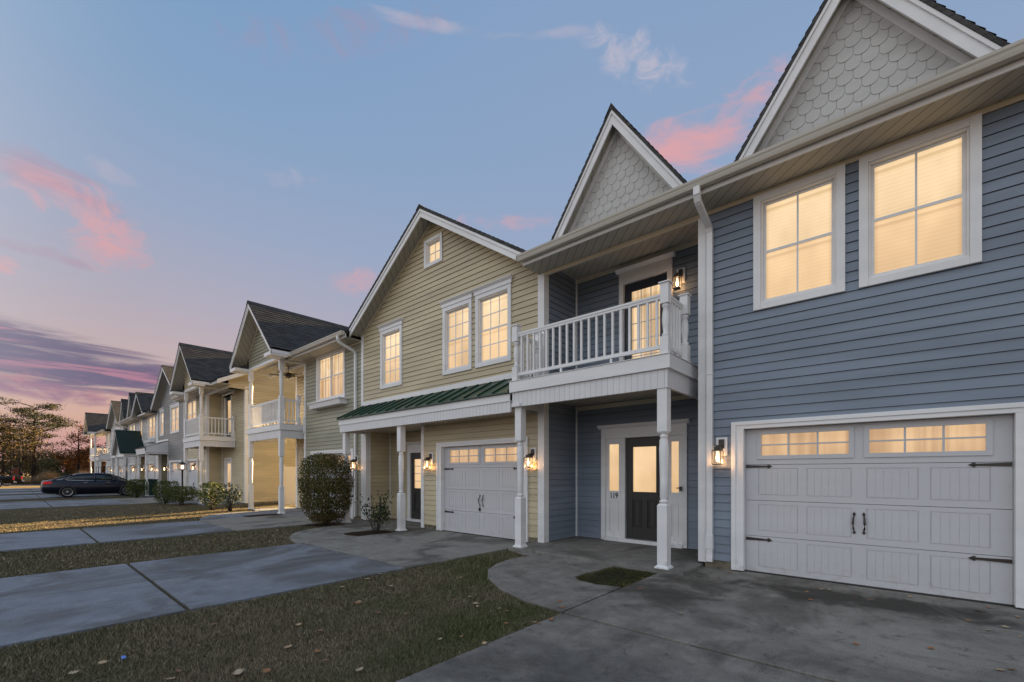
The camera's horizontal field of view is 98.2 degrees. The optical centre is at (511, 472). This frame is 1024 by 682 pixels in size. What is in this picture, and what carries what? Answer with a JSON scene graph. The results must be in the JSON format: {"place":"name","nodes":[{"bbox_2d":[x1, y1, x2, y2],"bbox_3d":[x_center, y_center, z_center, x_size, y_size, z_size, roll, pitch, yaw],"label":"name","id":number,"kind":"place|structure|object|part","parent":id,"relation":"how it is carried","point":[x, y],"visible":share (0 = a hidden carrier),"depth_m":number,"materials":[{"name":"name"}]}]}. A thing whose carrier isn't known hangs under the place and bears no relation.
{"place":"outdoors","nodes":[
{"label":"outdoors","id":0,"kind":"place"},
{"bbox_2d":[3,476,23,485],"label":"pickup truck","id":1,"kind":"object","parent":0,"point":[18,478],"visible":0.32,"depth_m":50.09,"materials":[{"name":"black paint"}]},
{"bbox_2d":[13,468,18,475],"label":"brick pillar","id":2,"kind":"structure","parent":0,"point":[16,470],"depth_m":71.73,"materials":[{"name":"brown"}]},
{"bbox_2d":[0,489,39,491],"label":"driveway","id":3,"kind":"structure","parent":0,"point":[18,490],"depth_m":36.92,"materials":[{"name":"concrete"}]},
{"bbox_2d":[0,488,39,489],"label":"driveway","id":4,"kind":"structure","parent":0,"point":[16,488],"depth_m":41.60,"materials":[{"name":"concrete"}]},
{"bbox_2d":[1,484,39,486],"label":"field track","id":5,"kind":"structure","parent":0,"point":[12,485],"depth_m":51.73,"materials":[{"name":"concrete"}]},
{"bbox_2d":[0,492,46,494],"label":"driveway","id":6,"kind":"structure","parent":0,"point":[5,493],"depth_m":31.90,"materials":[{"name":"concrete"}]},
{"bbox_2d":[0,493,143,499],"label":"driveway","id":7,"kind":"structure","parent":0,"point":[13,497],"depth_m":27.60,"materials":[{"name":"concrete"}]},
{"bbox_2d":[40,473,142,496],"bbox_3d":[-26.413,0.740,28.040,2.180,1.480,4.692,0,0,41],"label":"parked sedan","id":8,"kind":"object","parent":7,"relation":"on","point":[70,485],"visible":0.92,"depth_m":27.17,"materials":[{"name":"black paint"}]},
{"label":"windows","id":9,"kind":"part","parent":8,"relation":"part of","materials":[{"name":"black glass"}]},
{"bbox_2d":[0,497,195,509],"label":"driveway","id":10,"kind":"structure","parent":0,"point":[60,503],"depth_m":21.43,"materials":[{"name":"concrete"}]},
{"bbox_2d":[142,479,157,494],"bbox_3d":[-23.666,0.940,28.971,0.640,1.080,0.766,0,0,41],"label":"wheelie bin","id":11,"kind":"object","parent":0,"point":[152,482],"visible":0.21,"depth_m":28.83,"materials":[{"name":"teal plastic"}]},
{"bbox_2d":[0,514,355,551],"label":"driveway","id":12,"kind":"structure","parent":0,"point":[37,540],"depth_m":11.16,"materials":[{"name":"concrete"}]},
{"bbox_2d":[0,531,527,648],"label":"driveway","id":13,"kind":"structure","parent":0,"point":[39,607],"depth_m":6.20,"materials":[{"name":"concrete"}]},
{"bbox_2d":[0,474,1014,681],"bbox_3d":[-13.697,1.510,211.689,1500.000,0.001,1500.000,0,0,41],"label":"ground","id":14,"kind":"structure","parent":0,"point":[134,509],"depth_m":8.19,"materials":[{"name":"green plant"}]},
{"bbox_2d":[0,476,16,486],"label":"pickup truck","id":15,"kind":"object","parent":14,"relation":"on","point":[7,479],"visible":1,"depth_m":43.51,"materials":[{"name":"black paint"}]},
{"bbox_2d":[0,422,27,474],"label":"oak","id":16,"kind":"object","parent":14,"relation":"on","point":[8,456],"visible":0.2,"depth_m":78.51,"materials":[{"name":"green"}]},
{"bbox_2d":[0,441,43,478],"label":"tree","id":17,"kind":"object","parent":14,"relation":"on","point":[17,463],"visible":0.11,"depth_m":109.90,"materials":[{"name":"brown plant"}]},
{"bbox_2d":[0,413,55,475],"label":"oak","id":18,"kind":"object","parent":14,"relation":"on","point":[3,469],"visible":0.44,"depth_m":71.98,"materials":[{"name":"green"}]},
{"bbox_2d":[6,447,51,475],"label":"tree","id":19,"kind":"object","parent":14,"relation":"on","point":[29,463],"visible":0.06,"depth_m":117.76,"materials":[{"name":"brown plant"}]},
{"bbox_2d":[0,421,59,482],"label":"oak","id":20,"kind":"object","parent":14,"relation":"on","point":[31,436],"visible":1,"depth_m":66.10,"materials":[{"name":"brown"}]},
{"bbox_2d":[7,454,70,478],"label":"tree","id":21,"kind":"object","parent":14,"relation":"on","point":[52,464],"visible":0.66,"depth_m":99.88,"materials":[{"name":"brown plant"}]},
{"bbox_2d":[0,396,80,481],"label":"tree","id":22,"kind":"object","parent":14,"relation":"on","point":[35,417],"visible":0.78,"depth_m":72.80,"materials":[{"name":"brown"}]},
{"bbox_2d":[3,468,93,484],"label":"reeds","id":23,"kind":"object","parent":14,"relation":"on","point":[44,477],"visible":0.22,"depth_m":59.82,"materials":[{"name":"brown plant"}]},
{"bbox_2d":[0,462,105,476],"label":"distant wood","id":24,"kind":"object","parent":14,"relation":"on","point":[63,474],"visible":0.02,"depth_m":142.00,"materials":[{"name":"plant"}]},
{"bbox_2d":[30,444,79,476],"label":"tree","id":25,"kind":"object","parent":14,"relation":"on","point":[57,452],"visible":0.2,"depth_m":111.89,"materials":[{"name":"orange plant"}]},
{"bbox_2d":[49,450,80,475],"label":"tree","id":26,"kind":"object","parent":14,"relation":"on","point":[68,473],"visible":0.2,"depth_m":103.50,"materials":[{"name":"brown plant"}]},
{"bbox_2d":[48,423,105,473],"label":"maple","id":27,"kind":"object","parent":14,"relation":"on","point":[80,454],"visible":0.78,"depth_m":81.35,"materials":[{"name":"brown plant"}]},
{"bbox_2d":[52,448,105,472],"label":"tree","id":28,"kind":"object","parent":14,"relation":"on","point":[75,461],"visible":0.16,"depth_m":99.08,"materials":[{"name":"brown plant"}]},
{"bbox_2d":[61,444,105,472],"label":"tree","id":29,"kind":"object","parent":14,"relation":"on","point":[102,465],"visible":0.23,"depth_m":94.59,"materials":[{"name":"brown plant"}]},
{"bbox_2d":[83,412,110,473],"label":"house","id":30,"kind":"structure","parent":14,"relation":"on","point":[94,424],"depth_m":46.90,"materials":[{"name":"white wood"}]},
{"bbox_2d":[107,432,109,448],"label":"window","id":31,"kind":"structure","parent":30,"relation":"in","point":[108,434],"depth_m":45.42,"materials":[{"name":"white"}]},
{"bbox_2d":[95,400,122,477],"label":"cream house","id":32,"kind":"structure","parent":14,"relation":"on","point":[113,414],"depth_m":41.79,"materials":[{"name":"brown"}]},
{"bbox_2d":[110,392,137,481],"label":"slate house","id":33,"kind":"structure","parent":14,"relation":"on","point":[124,422],"depth_m":37.28,"materials":[{"name":"grey wood"}]},
{"bbox_2d":[131,465,134,481],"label":"garage door","id":34,"kind":"structure","parent":33,"relation":"in","point":[132,471],"depth_m":36.99,"materials":[{"name":"white metal"}]},
{"bbox_2d":[111,392,157,489],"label":"pale house","id":35,"kind":"structure","parent":14,"relation":"on","point":[126,443],"depth_m":32.40,"materials":[{"name":"grey wood"}]},
{"bbox_2d":[139,419,142,440],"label":"window","id":36,"kind":"structure","parent":35,"relation":"in","point":[140,421],"depth_m":34.27,"materials":[{"name":"white glass"}]},
{"bbox_2d":[148,464,153,478],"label":"garage door","id":37,"kind":"structure","parent":35,"relation":"in","point":[150,473],"depth_m":32.33,"materials":[{"name":"white metal"}]},
{"bbox_2d":[148,415,155,438],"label":"window","id":38,"kind":"structure","parent":35,"relation":"in","point":[151,420],"depth_m":31.57,"materials":[{"name":"white"}]},
{"bbox_2d":[126,479,149,497],"bbox_3d":[-22.525,0.937,26.641,1.082,1.195,1.163,0,0,41],"label":"square hedge","id":39,"kind":"object","parent":14,"relation":"on","point":[137,488],"visible":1,"depth_m":26.51,"materials":[{"name":"green plant"}]},
{"bbox_2d":[136,365,184,496],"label":"grey house","id":40,"kind":"structure","parent":14,"relation":"on","point":[168,448],"depth_m":28.02,"materials":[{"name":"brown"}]},
{"bbox_2d":[158,407,163,435],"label":"window","id":41,"kind":"structure","parent":40,"relation":"in","point":[161,410],"depth_m":29.65,"materials":[{"name":"white glass"}]},
{"bbox_2d":[169,402,179,433],"bbox_3d":[-20.687,-3.357,27.210,2.320,1.835,0.200,0,0,41],"label":"window","id":42,"kind":"structure","parent":40,"relation":"in","point":[174,407],"depth_m":27.23,"materials":[{"name":"white"}]},
{"bbox_2d":[172,462,180,489],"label":"garage door","id":43,"kind":"structure","parent":40,"relation":"in","point":[176,474],"depth_m":27.35,"materials":[{"name":"white metal"}]},
{"bbox_2d":[152,480,178,503],"bbox_3d":[-16.970,0.946,21.755,1.182,1.177,1.161,0,0,41],"label":"square shrub","id":44,"kind":"object","parent":14,"relation":"on","point":[166,485],"visible":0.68,"depth_m":21.58,"materials":[{"name":"green plant"}]},
{"bbox_2d":[162,502,190,503],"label":"walkway","id":45,"kind":"structure","parent":14,"relation":"on","point":[176,503],"depth_m":21.74,"materials":[{"name":"concrete"}]},
{"bbox_2d":[163,486,198,504],"bbox_3d":[-15.414,1.068,20.655,1.732,0.937,1.374,0,0,41],"label":"globe shrub","id":46,"kind":"object","parent":14,"relation":"on","point":[177,491],"visible":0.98,"depth_m":20.35,"materials":[{"name":"green plant"}]},
{"bbox_2d":[178,462,185,504],"bbox_3d":[-15.275,0.480,20.539,0.320,2.000,0.320,0,0,41],"label":"lamp post","id":47,"kind":"object","parent":14,"relation":"on","point":[182,467],"visible":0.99,"depth_m":20.52,"materials":[{"name":"black metal"}]},
{"bbox_2d":[195,481,227,509],"bbox_3d":[-12.096,0.929,17.880,1.166,1.208,1.247,0,0,-23],"label":"bright shrub","id":48,"kind":"object","parent":14,"relation":"on","point":[210,495],"visible":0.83,"depth_m":17.71,"materials":[{"name":"green plant"}]},
{"bbox_2d":[184,500,244,505],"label":"porch slab","id":49,"kind":"structure","parent":14,"relation":"on","point":[197,502],"depth_m":21.25,"materials":[{"name":"concrete"}]},
{"bbox_2d":[217,482,242,510],"bbox_3d":[-11.052,0.953,17.364,0.904,1.158,0.908,0,0,41],"label":"bright shrub","id":50,"kind":"object","parent":14,"relation":"on","point":[228,497],"visible":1,"depth_m":17.27,"materials":[{"name":"green plant"}]},
{"bbox_2d":[169,342,295,503],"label":"beige house","id":51,"kind":"structure","parent":14,"relation":"on","point":[208,389],"depth_m":22.03,"materials":[{"name":"beige wood"}]},
{"bbox_2d":[187,397,196,419],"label":"window","id":52,"kind":"structure","parent":51,"relation":"in","point":[192,404],"depth_m":24.78,"materials":[{"name":"white"}]},
{"bbox_2d":[189,461,196,499],"bbox_3d":[-17.747,0.415,24.762,2.146,2.126,0.129,0,0,41],"label":"garage door","id":53,"kind":"structure","parent":51,"relation":"in","point":[192,473],"depth_m":24.96,"materials":[{"name":"white metal"}]},
{"bbox_2d":[227,460,230,500],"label":"entry door","id":54,"kind":"structure","parent":51,"relation":"in","point":[228,461],"depth_m":22.85,"materials":[{"name":"white"}]},
{"bbox_2d":[227,397,230,436],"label":"entry door","id":55,"kind":"structure","parent":51,"relation":"in","point":[229,398],"depth_m":22.80,"materials":[{"name":"grey"}]},
{"bbox_2d":[200,510,276,519],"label":"walkway","id":56,"kind":"structure","parent":14,"relation":"on","point":[230,515],"depth_m":15.46,"materials":[{"name":"concrete"}]},
{"bbox_2d":[233,667,244,674],"bbox_3d":[-2.012,1.458,3.258,0.090,0.022,0.090,0,0,4],"label":"fallen leaf","id":57,"kind":"object","parent":14,"relation":"on","point":[238,671],"visible":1,"depth_m":3.27,"materials":[{"name":"beige plant"}]},
{"bbox_2d":[243,514,279,516],"bbox_3d":[-8.704,1.493,15.486,0.780,0.029,1.260,0,0,41],"label":"planting bed","id":58,"kind":"object","parent":14,"relation":"on","point":[261,515],"visible":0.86,"depth_m":15.36,"materials":[{"name":"brown soil"}]},
{"bbox_2d":[249,507,315,514],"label":"porch slab","id":59,"kind":"structure","parent":14,"relation":"on","point":[292,511],"depth_m":17.25,"materials":[{"name":"concrete"}]},
{"bbox_2d":[283,465,295,505],"bbox_3d":[-9.556,0.565,20.108,0.150,1.830,1.750,0,0,41],"label":"door","id":60,"kind":"structure","parent":14,"relation":"on","point":[289,479],"depth_m":19.70,"materials":[{"name":"white"}]},
{"bbox_2d":[229,300,362,519],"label":"sage house","id":61,"kind":"structure","parent":14,"relation":"on","point":[322,358],"depth_m":16.00,"materials":[{"name":"wood"}]},
{"bbox_2d":[270,367,302,378],"bbox_3d":[-8.584,-3.890,17.119,1.286,0.460,1.229,0,0,41],"label":"ceiling fan","id":62,"kind":"object","parent":61,"relation":"hanging from","point":[288,375],"visible":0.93,"depth_m":17.00,"materials":[{"name":"black metal"}]},
{"bbox_2d":[316,347,345,400],"bbox_3d":[-6.139,-3.280,15.073,2.000,1.640,0.135,0,0,41],"label":"window","id":63,"kind":"structure","parent":61,"relation":"in","point":[330,369],"depth_m":15.05,"materials":[{"name":"white"}]},
{"bbox_2d":[316,453,350,517],"bbox_3d":[-6.040,0.408,15.080,2.652,2.104,0.064,0,0,41],"label":"garage door","id":64,"kind":"structure","parent":61,"relation":"in","point":[349,456],"depth_m":14.83,"materials":[{"name":"white metal"}]},
{"bbox_2d":[352,455,358,468],"bbox_3d":[-4.924,-0.330,13.821,0.172,0.420,0.212,0,0,41],"label":"wall lantern","id":65,"kind":"object","parent":61,"relation":"attached to","point":[356,460],"depth_m":13.82,"materials":[{"name":"brown metal"}]},
{"bbox_2d":[301,523,335,525],"bbox_3d":[-5.769,1.494,13.054,1.500,0.030,1.000,0,0,41],"label":"planting bed","id":66,"kind":"object","parent":14,"relation":"on","point":[316,524],"visible":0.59,"depth_m":12.71,"materials":[{"name":"brown soil"}]},
{"bbox_2d":[297,452,354,525],"bbox_3d":[-5.292,0.477,12.620,1.514,2.113,1.578,0,0,41],"label":"clipped shrub","id":67,"kind":"object","parent":66,"relation":"on","point":[320,486],"visible":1,"depth_m":12.28,"materials":[{"name":"green plant"}]},
{"bbox_2d":[290,523,384,542],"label":"walkway","id":68,"kind":"structure","parent":14,"relation":"on","point":[316,534],"depth_m":10.79,"materials":[{"name":"concrete"}]},
{"bbox_2d":[344,530,392,535],"bbox_3d":[-3.671,1.493,11.064,0.780,0.032,1.260,0,0,41],"label":"planting bed","id":69,"kind":"object","parent":14,"relation":"on","point":[363,533],"visible":0.76,"depth_m":10.96,"materials":[{"name":"brown soil"}]},
{"bbox_2d":[352,490,395,533],"bbox_3d":[-3.399,0.968,10.887,0.980,1.098,0.768,0,0,3],"label":"young holly","id":70,"kind":"object","parent":14,"relation":"on","point":[380,513],"visible":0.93,"depth_m":10.79,"materials":[{"name":"green plant"}]},
{"bbox_2d":[348,518,444,532],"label":"porch slab","id":71,"kind":"structure","parent":14,"relation":"on","point":[412,527],"depth_m":12.33,"materials":[{"name":"concrete"}]},
{"bbox_2d":[336,204,537,542],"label":"yellow house","id":72,"kind":"structure","parent":14,"relation":"on","point":[446,303],"depth_m":11.04,"materials":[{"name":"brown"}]},
{"bbox_2d":[377,317,403,389],"bbox_3d":[-3.445,-3.357,12.663,1.190,1.835,0.200,0,0,41],"label":"window","id":73,"kind":"structure","parent":72,"relation":"in","point":[391,332],"depth_m":12.71,"materials":[{"name":"white"}]},
{"bbox_2d":[411,453,420,518],"bbox_3d":[-2.645,0.397,13.127,1.070,1.975,0.057,0,0,41],"label":"entry door","id":74,"kind":"structure","parent":72,"relation":"in","point":[415,457],"depth_m":13.33,"materials":[{"name":"grey wood"}]},
{"bbox_2d":[423,453,433,468],"bbox_3d":[-2.144,-0.310,11.379,0.172,0.420,0.212,0,0,41],"label":"wall lantern","id":75,"kind":"object","parent":72,"relation":"attached to","point":[430,458],"depth_m":11.37,"materials":[{"name":"brown metal"}]},
{"bbox_2d":[424,232,442,268],"bbox_3d":[-1.996,-5.700,11.433,0.730,0.720,0.135,0,0,41],"label":"window","id":76,"kind":"structure","parent":72,"relation":"in","point":[433,247],"depth_m":11.45,"materials":[{"name":"white"}]},
{"bbox_2d":[439,290,473,375],"bbox_3d":[-1.334,-3.357,10.808,1.170,1.835,0.200,0,0,41],"label":"window","id":77,"kind":"structure","parent":72,"relation":"in","point":[457,356],"depth_m":10.85,"materials":[{"name":"white"}]},
{"bbox_2d":[445,443,517,539],"bbox_3d":[-0.707,0.415,10.392,2.656,2.126,0.129,0,0,41],"label":"garage door","id":78,"kind":"structure","parent":72,"relation":"in","point":[481,492],"depth_m":10.39,"materials":[{"name":"white metal"}]},
{"bbox_2d":[471,274,513,367],"bbox_3d":[-0.424,-3.357,10.010,1.230,1.835,0.200,0,0,41],"label":"window","id":79,"kind":"structure","parent":72,"relation":"in","point":[493,300],"depth_m":10.05,"materials":[{"name":"white glass"}]},
{"bbox_2d":[524,448,536,467],"bbox_3d":[0.380,-0.310,9.162,0.172,0.420,0.212,0,0,41],"label":"wall lantern","id":80,"kind":"object","parent":72,"relation":"attached to","point":[532,455],"depth_m":9.16,"materials":[{"name":"brown metal"}]},
{"bbox_2d":[488,551,620,612],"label":"walkway","id":81,"kind":"structure","parent":14,"relation":"on","point":[540,580],"depth_m":6.09,"materials":[{"name":"concrete"}]},
{"bbox_2d":[508,536,704,575],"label":"porch slab","id":82,"kind":"structure","parent":14,"relation":"on","point":[643,557],"depth_m":7.86,"materials":[{"name":"concrete"}]},
{"bbox_2d":[576,565,656,587],"bbox_3d":[1.485,1.495,6.402,0.780,0.030,1.260,0,0,41],"label":"planting bed","id":83,"kind":"object","parent":14,"relation":"on","point":[617,575],"visible":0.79,"depth_m":6.32,"materials":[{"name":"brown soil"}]},
{"bbox_2d":[508,0,1023,607],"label":"blue house","id":84,"kind":"structure","parent":14,"relation":"on","point":[826,340],"depth_m":5.97,"materials":[{"name":"blue wood"}]},
{"bbox_2d":[626,437,659,540],"bbox_3d":[2.666,0.320,8.929,0.800,2.060,0.114,0,0,41],"label":"entry door","id":85,"kind":"structure","parent":84,"relation":"in","point":[642,454],"depth_m":8.97,"materials":[{"name":"grey wood"}]},
{"bbox_2d":[625,273,666,359],"bbox_3d":[2.682,-2.842,8.902,0.910,2.105,0.114,0,0,41],"label":"entry door","id":86,"kind":"structure","parent":84,"relation":"in","point":[648,287],"depth_m":8.96,"materials":[{"name":"black"}]},
{"bbox_2d":[672,267,685,290],"bbox_3d":[3.140,-3.660,8.334,0.172,0.420,0.212,0,0,41],"label":"wall lantern","id":87,"kind":"object","parent":84,"relation":"attached to","point":[680,275],"depth_m":8.34,"materials":[{"name":"brown metal"}]},
{"bbox_2d":[712,437,727,464],"bbox_3d":[3.152,-0.330,6.726,0.172,0.420,0.212,0,0,41],"label":"wall lantern","id":88,"kind":"object","parent":84,"relation":"attached to","point":[721,448],"depth_m":6.73,"materials":[{"name":"brown metal"}]},
{"bbox_2d":[753,163,844,310],"bbox_3d":[3.981,-3.205,6.183,1.080,1.670,0.135,0,0,41],"label":"window","id":89,"kind":"structure","parent":84,"relation":"in","point":[799,226],"depth_m":6.17,"materials":[{"name":"white"}]},
{"bbox_2d":[746,414,1012,605],"bbox_3d":[4.533,0.415,5.789,2.686,2.126,0.129,0,0,41],"label":"garage door","id":90,"kind":"structure","parent":84,"relation":"in","point":[924,507],"depth_m":5.58,"materials":[{"name":"white metal"}]},
{"bbox_2d":[859,112,981,287],"bbox_3d":[4.901,-3.205,5.375,1.090,1.670,0.135,0,0,41],"label":"window","id":91,"kind":"structure","parent":84,"relation":"in","point":[920,197],"depth_m":5.34,"materials":[{"name":"white"}]},
{"bbox_2d":[0,0,1023,473],"label":"sky","id":92,"kind":"structure","parent":0,"point":[167,167],"materials":[{"name":"blue"}]},
{"bbox_2d":[396,566,1023,681],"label":"driveway","id":93,"kind":"structure","parent":0,"point":[736,626],"depth_m":3.96,"materials":[{"name":"concrete"}]}
]}

